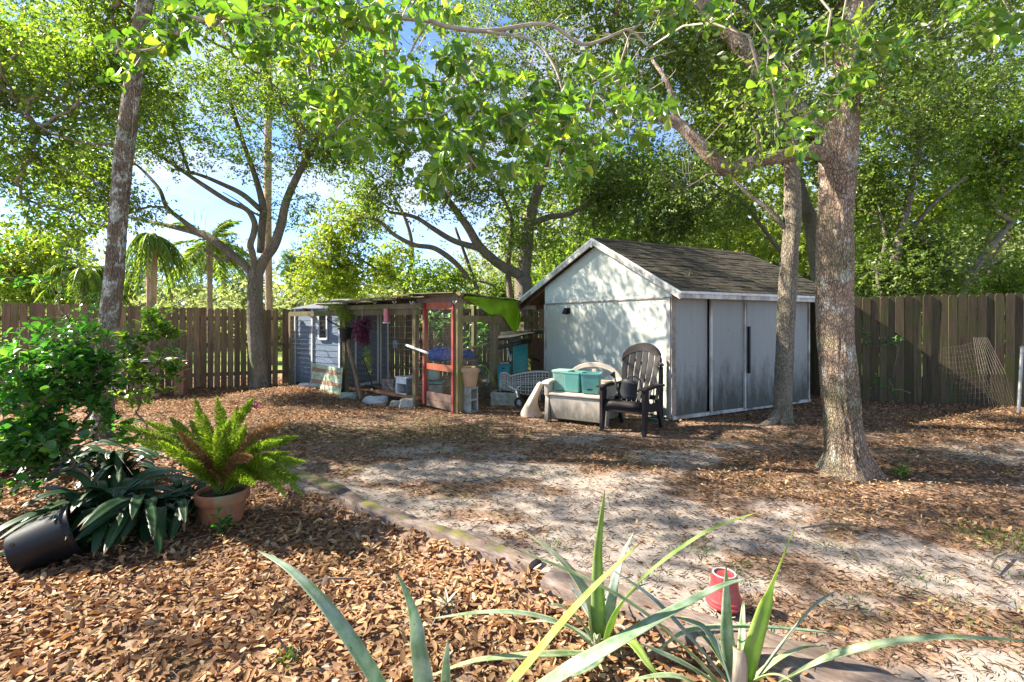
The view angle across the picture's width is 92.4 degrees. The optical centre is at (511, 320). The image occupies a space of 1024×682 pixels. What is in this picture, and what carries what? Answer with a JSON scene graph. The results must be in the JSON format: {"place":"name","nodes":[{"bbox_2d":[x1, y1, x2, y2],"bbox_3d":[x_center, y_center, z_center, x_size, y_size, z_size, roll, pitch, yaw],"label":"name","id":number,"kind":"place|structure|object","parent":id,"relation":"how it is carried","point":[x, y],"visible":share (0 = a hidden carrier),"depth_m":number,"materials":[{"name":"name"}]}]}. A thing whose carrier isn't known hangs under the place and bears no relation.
{"place":"outdoors","nodes":[
{"label":"outdoors","id":0,"kind":"place"},
{"bbox_2d":[0,335,1023,681],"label":"ground","id":1,"kind":"structure","parent":0,"point":[638,511],"depth_m":3.44,"materials":[{"name":"soil"}]},
{"bbox_2d":[0,233,100,344],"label":"sapling","id":2,"kind":"object","parent":1,"relation":"on","point":[35,277],"visible":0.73,"depth_m":5.88,"materials":[{"name":"green plant"}]},
{"bbox_2d":[0,215,104,352],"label":"slender tree","id":3,"kind":"object","parent":1,"relation":"on","point":[41,255],"visible":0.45,"depth_m":19.21,"materials":[{"name":"green plant"}]},
{"bbox_2d":[0,314,141,501],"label":"shrub","id":4,"kind":"object","parent":1,"relation":"on","point":[35,435],"visible":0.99,"depth_m":3.86,"materials":[{"name":"green plant"}]},
{"bbox_2d":[52,226,99,265],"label":"pine tree","id":5,"kind":"object","parent":1,"relation":"on","point":[77,247],"visible":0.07,"depth_m":46.23,"materials":[{"name":"green plant"}]},
{"bbox_2d":[14,437,144,484],"bbox_3d":[-4.519,1.373,4.992,1.455,0.326,1.421,0,0,0],"label":"strap leaf plant","id":6,"kind":"object","parent":1,"relation":"on","point":[108,442],"visible":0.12,"depth_m":5.00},
{"bbox_2d":[28,263,142,348],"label":"palm tree","id":7,"kind":"object","parent":1,"relation":"on","point":[89,278],"visible":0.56,"depth_m":17.06,"materials":[{"name":"green plant"}]},
{"bbox_2d":[0,466,200,557],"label":"strap leaf plant","id":8,"kind":"object","parent":1,"relation":"on","point":[75,499],"visible":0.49,"depth_m":3.47,"materials":[{"name":"plant"}]},
{"bbox_2d":[13,437,201,491],"bbox_3d":[-3.696,1.352,4.687,1.497,0.366,1.361,0,0,-28],"label":"strap leaf plant","id":9,"kind":"object","parent":1,"relation":"on","point":[114,468],"visible":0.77,"depth_m":4.51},
{"bbox_2d":[24,476,200,557],"bbox_3d":[-2.817,1.363,3.708,1.322,0.342,1.497,0,0,0],"label":"strap leaf plant","id":10,"kind":"object","parent":1,"relation":"on","point":[154,521],"visible":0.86,"depth_m":3.29,"materials":[{"name":"plant"}]},
{"bbox_2d":[125,258,160,296],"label":"pine tree","id":11,"kind":"object","parent":1,"relation":"on","point":[131,280],"visible":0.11,"depth_m":49.23,"materials":[{"name":"green plant"}]},
{"bbox_2d":[108,304,190,434],"bbox_3d":[-3.787,0.521,5.168,0.849,1.401,0.617,0,0,0],"label":"shrub","id":12,"kind":"object","parent":1,"relation":"on","point":[173,366],"visible":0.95,"depth_m":5.09,"materials":[{"name":"green plant"}]},
{"bbox_2d":[117,357,187,395],"bbox_3d":[-7.113,1.087,9.348,1.569,0.725,0.450,0,0,-17],"label":"garden bench","id":13,"kind":"object","parent":1,"relation":"on","point":[183,387],"visible":0.18,"depth_m":9.43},
{"bbox_2d":[107,478,207,541],"bbox_3d":[-2.543,1.400,3.800,0.863,0.268,1.219,0,0,-14],"label":"strap leaf plant","id":14,"kind":"object","parent":1,"relation":"on","point":[179,515],"visible":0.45,"depth_m":3.62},
{"bbox_2d":[123,232,194,343],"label":"palm tree","id":15,"kind":"object","parent":1,"relation":"on","point":[152,252],"visible":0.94,"depth_m":17.35,"materials":[{"name":"green plant"}]},
{"bbox_2d":[133,238,206,304],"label":"pine tree","id":16,"kind":"object","parent":1,"relation":"on","point":[162,294],"visible":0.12,"depth_m":47.78,"materials":[{"name":"green plant"}]},
{"bbox_2d":[175,237,219,297],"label":"pine tree","id":17,"kind":"object","parent":1,"relation":"on","point":[192,284],"visible":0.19,"depth_m":54.22,"materials":[{"name":"green plant"}]},
{"bbox_2d":[164,219,257,352],"bbox_3d":[-13.449,-1.594,21.902,4.374,6.089,3.957,0,0,25],"label":"palm tree","id":18,"kind":"object","parent":1,"relation":"on","point":[196,252],"visible":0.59,"depth_m":21.93,"materials":[{"name":"green plant"}]},
{"bbox_2d":[116,394,307,529],"bbox_3d":[-2.159,1.062,3.652,1.404,1.035,0.706,0,0,0],"label":"foxtail fern","id":19,"kind":"object","parent":1,"relation":"on","point":[228,468],"visible":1,"depth_m":3.59,"materials":[{"name":"plant"}]},
{"bbox_2d":[0,0,434,389],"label":"oak tree","id":20,"kind":"object","parent":1,"relation":"on","point":[274,97],"visible":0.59,"depth_m":10.21,"materials":[{"name":"green plant"}]},
{"bbox_2d":[193,231,249,306],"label":"pine tree","id":21,"kind":"object","parent":1,"relation":"on","point":[227,262],"visible":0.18,"depth_m":43.91,"materials":[{"name":"green plant"}]},
{"bbox_2d":[208,507,239,535],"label":"seedling","id":22,"kind":"object","parent":1,"relation":"on","point":[224,522],"visible":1,"depth_m":3.51,"materials":[{"name":"green plant"}]},
{"bbox_2d":[219,247,264,292],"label":"pine tree","id":23,"kind":"object","parent":1,"relation":"on","point":[234,279],"visible":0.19,"depth_m":50.90,"materials":[{"name":"green plant"}]},
{"bbox_2d":[264,29,272,341],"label":"pine tree","id":24,"kind":"object","parent":1,"relation":"on","point":[268,286],"visible":0.41,"depth_m":16.91,"materials":[{"name":"brown plant"}]},
{"bbox_2d":[0,302,543,393],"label":"picket fence","id":25,"kind":"object","parent":1,"relation":"on","point":[192,344],"visible":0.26,"depth_m":10.72,"materials":[{"name":"brown wood"}]},
{"bbox_2d":[0,0,563,440],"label":"oak tree","id":26,"kind":"object","parent":1,"relation":"on","point":[138,87],"visible":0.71,"depth_m":6.49,"materials":[{"name":"green plant"}]},
{"bbox_2d":[276,636,299,670],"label":"seedling","id":27,"kind":"object","parent":1,"relation":"on","point":[290,650],"visible":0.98,"depth_m":2.21,"materials":[{"name":"green plant"}]},
{"bbox_2d":[272,236,315,297],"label":"pine tree","id":28,"kind":"object","parent":1,"relation":"on","point":[288,260],"visible":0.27,"depth_m":41.35,"materials":[{"name":"green plant"}]},
{"bbox_2d":[274,464,349,494],"bbox_3d":[-1.834,1.510,4.466,1.067,0.215,0.158,0,0,39],"label":"landscape timber","id":29,"kind":"object","parent":1,"relation":"on","point":[314,480],"visible":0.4,"depth_m":4.33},
{"bbox_2d":[310,363,342,394],"bbox_3d":[-3.735,1.158,9.851,1.224,0.544,0.143,0,0,39],"label":"slatted panel","id":30,"kind":"object","parent":1,"relation":"on","point":[329,376],"visible":0.83,"depth_m":9.81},
{"bbox_2d":[291,299,388,386],"bbox_3d":[-3.906,0.475,11.274,1.675,1.950,1.439,0,0,31],"label":"playhouse","id":31,"kind":"object","parent":1,"relation":"on","point":[313,335],"visible":0.55,"depth_m":10.87,"materials":[{"name":"blue wood"}]},
{"bbox_2d":[318,316,327,339],"bbox_3d":[-4.072,0.120,10.567,0.310,0.585,0.031,0,0,31],"label":"window","id":32,"kind":"structure","parent":31,"relation":"in","point":[322,317],"depth_m":10.57,"materials":[{"name":"white paint"}]},
{"bbox_2d":[339,392,358,398],"bbox_3d":[-3.051,1.405,9.200,0.349,0.131,0.212,0,0,0],"label":"concrete chunk","id":33,"kind":"object","parent":1,"relation":"on","point":[349,395],"visible":0.86,"depth_m":9.11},
{"bbox_2d":[346,339,362,400],"bbox_3d":[-2.976,0.818,9.197,0.109,1.273,0.769,0,0,-40],"label":"leaning log","id":34,"kind":"object","parent":1,"relation":"on","point":[353,365],"visible":0.83,"depth_m":9.11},
{"bbox_2d":[274,181,446,362],"bbox_3d":[-5.127,-1.495,16.498,3.813,6.672,4.724,0,0,40],"label":"slender tree","id":35,"kind":"object","parent":1,"relation":"on","point":[329,278],"visible":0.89,"depth_m":15.71,"materials":[{"name":"green plant"}]},
{"bbox_2d":[364,396,387,403],"bbox_3d":[-2.403,1.405,8.684,0.425,0.142,0.206,0,0,0],"label":"concrete chunk","id":36,"kind":"object","parent":1,"relation":"on","point":[372,399],"visible":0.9,"depth_m":8.60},
{"bbox_2d":[381,378,400,397],"bbox_3d":[-2.208,1.248,9.163,0.463,0.324,0.229,0,0,38],"label":"cinder block","id":37,"kind":"object","parent":1,"relation":"on","point":[388,383],"visible":0.37,"depth_m":9.10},
{"bbox_2d":[399,398,414,408],"bbox_3d":[-1.740,1.379,8.151,0.250,0.186,0.189,0,0,0],"label":"concrete chunk","id":38,"kind":"object","parent":1,"relation":"on","point":[408,403],"visible":0.95,"depth_m":8.07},
{"bbox_2d":[288,292,543,413],"bbox_3d":[-2.484,0.502,11.268,6.052,1.916,5.748,0,0,23],"label":"wire run","id":39,"kind":"object","parent":1,"relation":"on","point":[421,304],"visible":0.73,"depth_m":8.53,"materials":[{"name":"brown wood"}]},
{"bbox_2d":[321,297,372,374],"bbox_3d":[-3.151,0.296,9.378,1.018,1.507,0.544,0,0,0],"label":"hanging pot","id":40,"kind":"object","parent":39,"relation":"hanging from","point":[345,332],"visible":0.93,"depth_m":9.36,"materials":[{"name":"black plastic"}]},
{"bbox_2d":[351,314,373,347],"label":"hanging plant","id":41,"kind":"object","parent":39,"relation":"hanging from","point":[360,326],"visible":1,"depth_m":9.04,"materials":[{"name":"purple plant"}]},
{"bbox_2d":[362,357,376,389],"bbox_3d":[-2.629,0.956,8.873,0.431,0.574,0.149,0,0,37],"label":"garden tool","id":42,"kind":"object","parent":39,"relation":"on","point":[373,387],"visible":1,"depth_m":8.87,"materials":[{"name":"black plastic"}]},
{"bbox_2d":[383,309,389,322],"bbox_3d":[-2.197,-0.084,8.598,0.132,0.252,0.130,0,0,0],"label":"feeder","id":43,"kind":"object","parent":39,"relation":"hanging from","point":[386,315],"visible":1,"depth_m":8.55,"materials":[{"name":"red plastic"}]},
{"bbox_2d":[395,375,411,394],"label":"cinder block","id":44,"kind":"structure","parent":39,"relation":"on","point":[405,380],"depth_m":8.56,"materials":[{"name":"white paint"}]},
{"bbox_2d":[406,344,428,353],"bbox_3d":[-1.592,0.474,8.226,0.560,0.153,0.043,0,0,40],"label":"plastic pipe","id":45,"kind":"object","parent":39,"relation":"attached to","point":[417,349],"visible":1,"depth_m":8.20,"materials":[{"name":"white paint"}]},
{"bbox_2d":[421,302,453,411],"bbox_3d":[-1.205,0.562,7.940,0.792,1.735,0.141,0,0,44],"label":"screen door","id":46,"kind":"structure","parent":39,"relation":"in","point":[434,399],"depth_m":8.01,"materials":[{"name":"red paint"}]},
{"bbox_2d":[463,295,520,331],"bbox_3d":[-0.436,-0.132,9.285,0.544,0.718,3.396,0,0,17],"label":"lime cloth","id":47,"kind":"object","parent":39,"relation":"on","point":[508,311],"visible":0.9,"depth_m":9.52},
{"bbox_2d":[531,338,543,369],"bbox_3d":[0.642,0.925,12.079,0.479,0.990,0.106,0,0,-25],"label":"old door","id":48,"kind":"structure","parent":39,"relation":"attached to","point":[537,354],"depth_m":12.10,"materials":[{"name":"brown wood"}]},
{"bbox_2d":[419,369,443,394],"bbox_3d":[-1.462,1.090,8.900,0.420,0.520,0.335,0,0,0],"label":"feed bin","id":49,"kind":"object","parent":1,"relation":"on","point":[438,382],"visible":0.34,"depth_m":8.78,"materials":[{"name":"metal"}]},
{"bbox_2d":[339,491,540,572],"bbox_3d":[-0.616,1.508,3.433,1.858,0.222,0.154,0,0,37],"label":"landscape timber","id":50,"kind":"object","parent":1,"relation":"on","point":[495,551],"visible":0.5,"depth_m":3.28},
{"bbox_2d":[431,587,460,613],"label":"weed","id":51,"kind":"object","parent":1,"relation":"on","point":[447,599],"visible":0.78,"depth_m":2.65,"materials":[{"name":"white plant"}]},
{"bbox_2d":[419,357,479,385],"bbox_3d":[-1.200,1.090,9.600,1.100,0.720,0.700,0,0,0],"label":"table","id":52,"kind":"object","parent":1,"relation":"on","point":[473,360],"visible":0.31,"depth_m":9.26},
{"bbox_2d":[428,345,450,362],"bbox_3d":[-1.340,0.626,9.209,0.476,0.334,0.428,0,0,0],"label":"blue bag","id":53,"kind":"object","parent":52,"relation":"on","point":[437,353],"visible":0.88,"depth_m":9.07,"materials":[{"name":"plastic"}]},
{"bbox_2d":[463,349,474,356],"bbox_3d":[-0.908,0.673,9.902,0.303,0.214,0.324,0,0,0],"label":"blue bag","id":54,"kind":"object","parent":52,"relation":"on","point":[469,353],"visible":0.56,"depth_m":9.79,"materials":[{"name":"plastic"}]},
{"bbox_2d":[387,245,514,331],"bbox_3d":[-1.378,-0.159,14.816,4.888,4.129,2.706,0,0,0],"label":"bushy tree","id":55,"kind":"object","parent":1,"relation":"on","point":[450,277],"visible":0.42,"depth_m":14.49,"materials":[{"name":"green plant"}]},
{"bbox_2d":[419,310,498,365],"bbox_3d":[-1.311,0.473,12.141,2.149,1.469,0.790,0,0,-20],"label":"shrub","id":56,"kind":"object","parent":1,"relation":"on","point":[437,327],"visible":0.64,"depth_m":12.11,"materials":[{"name":"green plant"}]},
{"bbox_2d":[463,386,477,412],"bbox_3d":[-0.677,1.249,7.814,0.200,0.400,0.200,0,0,36],"label":"cinder block","id":57,"kind":"object","parent":1,"relation":"on","point":[470,399],"depth_m":7.74,"materials":[{"name":"concrete"}]},
{"bbox_2d":[451,364,499,395],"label":"potted plant","id":58,"kind":"object","parent":57,"relation":"on","point":[470,374],"visible":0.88,"depth_m":7.70,"materials":[{"name":"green plant"}]},
{"bbox_2d":[0,405,989,681],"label":"twig debris","id":59,"kind":"object","parent":1,"relation":"on","point":[398,581],"visible":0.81,"depth_m":3.22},
{"bbox_2d":[257,542,750,681],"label":"pineapple plant","id":60,"kind":"object","parent":1,"relation":"on","point":[357,648],"visible":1,"depth_m":1.41,"materials":[{"name":"green plant"}]},
{"bbox_2d":[498,364,509,386],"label":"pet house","id":61,"kind":"structure","parent":1,"relation":"on","point":[502,368],"depth_m":10.25,"materials":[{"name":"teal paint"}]},
{"bbox_2d":[310,0,699,370],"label":"oak tree","id":62,"kind":"object","parent":1,"relation":"on","point":[601,186],"visible":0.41,"depth_m":12.91,"materials":[{"name":"green plant"}]},
{"bbox_2d":[491,389,519,406],"bbox_3d":[-0.110,1.335,8.533,0.420,0.230,0.410,0,0,14],"label":"cinder block","id":63,"kind":"object","parent":1,"relation":"on","point":[506,397],"visible":0.81,"depth_m":8.35,"materials":[{"name":"concrete"}]},
{"bbox_2d":[0,377,1023,681],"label":"leaf litter","id":64,"kind":"object","parent":1,"relation":"on","point":[56,587],"visible":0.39,"depth_m":2.79,"materials":[{"name":"plant"}]},
{"bbox_2d":[3,502,90,573],"bbox_3d":[-2.944,1.374,3.124,0.395,0.384,0.348,0,0,-32],"label":"nursery pot","id":65,"kind":"object","parent":64,"relation":"on","point":[39,543],"visible":0.87,"depth_m":3.02,"materials":[{"name":"black plastic"}]},
{"bbox_2d":[86,522,118,546],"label":"seedling","id":66,"kind":"object","parent":64,"relation":"on","point":[108,527],"visible":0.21,"depth_m":3.21,"materials":[{"name":"green plant"}]},
{"bbox_2d":[295,577,350,587],"bbox_3d":[-1.093,1.508,2.849,0.301,0.027,0.027,0,0,-20],"label":"stick","id":67,"kind":"object","parent":64,"relation":"on","point":[333,578],"visible":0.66,"depth_m":2.86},
{"bbox_2d":[0,144,1023,350],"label":"distant wood","id":68,"kind":"object","parent":1,"relation":"on","point":[234,299],"visible":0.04,"depth_m":25.53,"materials":[{"name":"plant"}]},
{"bbox_2d":[513,338,526,373],"bbox_3d":[0.200,0.915,11.696,0.542,0.970,0.268,0,0,-31],"label":"cabinet","id":69,"kind":"object","parent":1,"relation":"on","point":[520,365],"visible":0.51,"depth_m":11.53,"materials":[{"name":"teal paint"}]},
{"bbox_2d":[498,328,543,387],"bbox_3d":[0.283,0.822,11.550,1.213,1.256,2.500,0,0,0],"label":"lean to","id":70,"kind":"object","parent":1,"relation":"on","point":[502,336],"visible":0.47,"depth_m":11.24,"materials":[{"name":"brown wood"}]},
{"bbox_2d":[499,370,548,399],"bbox_3d":[0.216,1.156,8.988,0.912,0.502,0.826,0,0,0],"label":"wicker chair","id":71,"kind":"object","parent":1,"relation":"on","point":[526,381],"visible":0.86,"depth_m":8.75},
{"bbox_2d":[509,382,543,417],"bbox_3d":[0.129,1.214,7.667,0.283,0.596,0.919,0,0,-36],"label":"garden cart","id":72,"kind":"object","parent":1,"relation":"on","point":[530,409],"visible":0.84,"depth_m":7.35,"materials":[{"name":"white plastic"}]},
{"bbox_2d":[78,386,1023,681],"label":"pine straw","id":73,"kind":"object","parent":1,"relation":"on","point":[732,498],"visible":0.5,"depth_m":4.30,"materials":[{"name":"plant"}]},
{"bbox_2d":[91,0,1023,205],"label":"overhanging tree","id":74,"kind":"object","parent":1,"relation":"on","point":[359,23],"visible":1,"depth_m":2.03,"materials":[{"name":"green plant"}]},
{"bbox_2d":[498,111,630,284],"bbox_3d":[2.417,-3.487,19.931,5.343,11.105,5.066,0,0,-33],"label":"woodland tree","id":75,"kind":"object","parent":1,"relation":"on","point":[570,248],"visible":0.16,"depth_m":19.94,"materials":[{"name":"green plant"}]},
{"bbox_2d":[542,362,623,427],"bbox_3d":[1.056,1.030,7.124,0.990,0.799,0.836,0,0,31],"label":"storage bench","id":76,"kind":"object","parent":1,"relation":"on","point":[561,404],"visible":0.53,"depth_m":6.89,"materials":[{"name":"beige plastic"}]},
{"bbox_2d":[552,368,574,389],"bbox_3d":[0.751,0.860,7.197,0.260,0.290,0.260,0,0,29],"label":"basket","id":77,"kind":"object","parent":76,"relation":"on","point":[558,383],"visible":0.51,"depth_m":7.11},
{"bbox_2d":[562,370,584,391],"bbox_3d":[0.897,0.865,7.041,0.268,0.280,0.268,0,0,32],"label":"basket","id":78,"kind":"object","parent":76,"relation":"on","point":[572,381],"visible":0.77,"depth_m":6.94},
{"bbox_2d":[580,371,601,393],"bbox_3d":[1.110,0.865,6.880,0.273,0.280,0.273,0,0,17],"label":"storage bin","id":79,"kind":"object","parent":76,"relation":"on","point":[590,380],"visible":0.88,"depth_m":6.77,"materials":[{"name":"teal plastic"}]},
{"bbox_2d":[425,490,759,680],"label":"pineapple plant","id":80,"kind":"object","parent":1,"relation":"on","point":[598,605],"visible":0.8,"depth_m":2.25,"materials":[{"name":"green plant"}]},
{"bbox_2d":[596,343,664,437],"bbox_3d":[1.639,0.883,6.601,0.690,1.139,0.901,0,0,34],"label":"adirondack chair","id":81,"kind":"object","parent":1,"relation":"on","point":[644,407],"visible":0.91,"depth_m":6.63,"materials":[{"name":"brown plastic"}]},
{"bbox_2d":[610,371,641,399],"bbox_3d":[1.513,0.861,6.531,0.386,0.370,0.249,0,0,45],"label":"watering can","id":82,"kind":"object","parent":81,"relation":"on","point":[628,389],"visible":0.99,"depth_m":6.43,"materials":[{"name":"grey plastic"}]},
{"bbox_2d":[546,125,718,258],"bbox_3d":[4.615,-3.033,18.970,6.696,9.991,4.980,0,0,0],"label":"woodland tree","id":83,"kind":"object","parent":1,"relation":"on","point":[587,235],"visible":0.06,"depth_m":18.75,"materials":[{"name":"green plant"}]},
{"bbox_2d":[249,413,1023,657],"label":"grass tufts","id":84,"kind":"object","parent":1,"relation":"on","point":[923,576],"visible":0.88,"depth_m":3.35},
{"bbox_2d":[609,416,665,421],"bbox_3d":[1.810,1.418,7.086,0.814,0.065,0.221,0,0,0],"label":"garden hose","id":85,"kind":"object","parent":1,"relation":"on","point":[653,418],"visible":0.62,"depth_m":7.11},
{"bbox_2d":[658,357,663,416],"bbox_3d":[2.151,0.974,7.139,0.130,0.951,0.072,0,0,0],"label":"standpipe","id":86,"kind":"object","parent":1,"relation":"on","point":[660,379],"visible":0.57,"depth_m":7.11,"materials":[{"name":"white plastic"}]},
{"bbox_2d":[518,237,814,419],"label":"garden shed","id":87,"kind":"structure","parent":1,"relation":"on","point":[607,301],"depth_m":7.96,"materials":[{"name":"paint"}]},
{"bbox_2d":[713,299,742,410],"bbox_3d":[3.344,0.505,7.641,0.750,1.770,0.030,0,0,-28],"label":"sliding door","id":88,"kind":"structure","parent":87,"relation":"in","point":[727,316],"depth_m":7.63,"materials":[{"name":"paint"}]},
{"bbox_2d":[746,300,798,407],"bbox_3d":[4.328,0.505,8.127,1.375,1.770,0.030,0,0,-28],"label":"sliding door","id":89,"kind":"structure","parent":87,"relation":"in","point":[761,316],"depth_m":7.98,"materials":[{"name":"paint"}]},
{"bbox_2d":[540,563,917,681],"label":"landscape timber","id":90,"kind":"object","parent":1,"relation":"on","point":[560,579],"visible":0.4,"depth_m":2.18,"materials":[{"name":"wood"}]},
{"bbox_2d":[705,567,742,612],"bbox_3d":[1.067,1.341,2.467,0.180,0.153,0.180,0,0,0],"label":"flower pot","id":91,"kind":"object","parent":90,"relation":"on","point":[713,600],"visible":0.77,"depth_m":2.42,"materials":[{"name":"red ceramic"}]},
{"bbox_2d":[662,119,807,267],"bbox_3d":[8.267,-3.551,20.192,6.694,11.234,4.631,0,0,0],"label":"woodland tree","id":92,"kind":"object","parent":1,"relation":"on","point":[751,237],"visible":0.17,"depth_m":19.19,"materials":[{"name":"green plant"}]},
{"bbox_2d":[602,0,882,281],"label":"background oak","id":93,"kind":"object","parent":1,"relation":"on","point":[669,227],"visible":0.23,"depth_m":12.18,"materials":[{"name":"green plant"}]},
{"bbox_2d":[512,0,973,425],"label":"oak tree","id":94,"kind":"object","parent":1,"relation":"on","point":[781,412],"visible":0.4,"depth_m":7.10,"materials":[{"name":"green plant"}]},
{"bbox_2d":[513,522,1023,681],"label":"pineapple plant","id":95,"kind":"object","parent":1,"relation":"on","point":[740,662],"visible":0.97,"depth_m":1.95,"materials":[{"name":"green plant"}]},
{"bbox_2d":[536,0,1023,483],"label":"oak tree","id":96,"kind":"object","parent":1,"relation":"on","point":[847,455],"visible":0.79,"depth_m":4.55,"materials":[{"name":"green plant"}]},
{"bbox_2d":[183,26,1020,249],"bbox_3d":[1.778,-3.504,9.275,16.497,4.230,8.160,0,0,18],"label":"hanging moss","id":97,"kind":"object","parent":96,"relation":"hanging from","point":[674,131],"visible":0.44,"depth_m":6.81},
{"bbox_2d":[716,98,918,296],"bbox_3d":[11.905,-3.533,19.145,6.530,10.992,4.956,0,0,-20],"label":"woodland tree","id":98,"kind":"object","parent":1,"relation":"on","point":[778,179],"visible":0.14,"depth_m":19.06,"materials":[{"name":"green plant"}]},
{"bbox_2d":[801,522,857,528],"bbox_3d":[2.187,1.410,3.395,0.421,0.031,0.032,0,0,-7],"label":"stick","id":99,"kind":"object","parent":1,"relation":"on","point":[830,523],"visible":1,"depth_m":3.39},
{"bbox_2d":[796,77,985,286],"bbox_3d":[13.774,-4.056,18.082,6.751,11.831,4.657,0,0,0],"label":"woodland tree","id":100,"kind":"object","parent":1,"relation":"on","point":[895,220],"visible":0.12,"depth_m":17.41,"materials":[{"name":"green plant"}]},
{"bbox_2d":[893,461,910,476],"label":"weed","id":101,"kind":"object","parent":1,"relation":"on","point":[903,471],"visible":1,"depth_m":4.49,"materials":[{"name":"green plant"}]},
{"bbox_2d":[810,293,1023,406],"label":"picket fence","id":102,"kind":"object","parent":1,"relation":"on","point":[950,321],"visible":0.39,"depth_m":8.52,"materials":[{"name":"brown wood"}]},
{"bbox_2d":[860,327,910,395],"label":"vine","id":103,"kind":"object","parent":102,"relation":"attached to","point":[885,344],"visible":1,"depth_m":8.45,"materials":[{"name":"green plant"}]},
{"bbox_2d":[812,0,1023,313],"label":"vine covered tree","id":104,"kind":"object","parent":1,"relation":"on","point":[932,276],"visible":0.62,"depth_m":10.13,"materials":[{"name":"green plant"}]},
{"bbox_2d":[905,59,1023,292],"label":"woodland tree","id":105,"kind":"object","parent":1,"relation":"on","point":[930,218],"visible":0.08,"depth_m":16.78,"materials":[{"name":"green plant"}]},
{"bbox_2d":[915,58,1023,314],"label":"vine covered tree","id":106,"kind":"object","parent":1,"relation":"on","point":[994,189],"visible":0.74,"depth_m":11.44,"materials":[{"name":"green plant"}]},
{"bbox_2d":[935,337,1014,408],"bbox_3d":[7.562,0.866,8.199,1.268,1.170,0.403,0,0,0],"label":"welded wire sheet","id":107,"kind":"object","parent":1,"relation":"on","point":[979,375],"visible":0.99,"depth_m":8.10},
{"bbox_2d":[990,552,1006,569],"bbox_3d":[2.871,1.408,2.907,0.351,0.027,0.025,0,0,-34],"label":"stick","id":108,"kind":"object","parent":1,"relation":"on","point":[995,558],"visible":1,"depth_m":2.90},
{"bbox_2d":[1017,346,1023,412],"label":"metal post","id":109,"kind":"object","parent":1,"relation":"on","point":[1020,379],"visible":0.94,"depth_m":7.71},
{"bbox_2d":[0,0,1023,304],"label":"sky","id":110,"kind":"structure","parent":0,"point":[192,198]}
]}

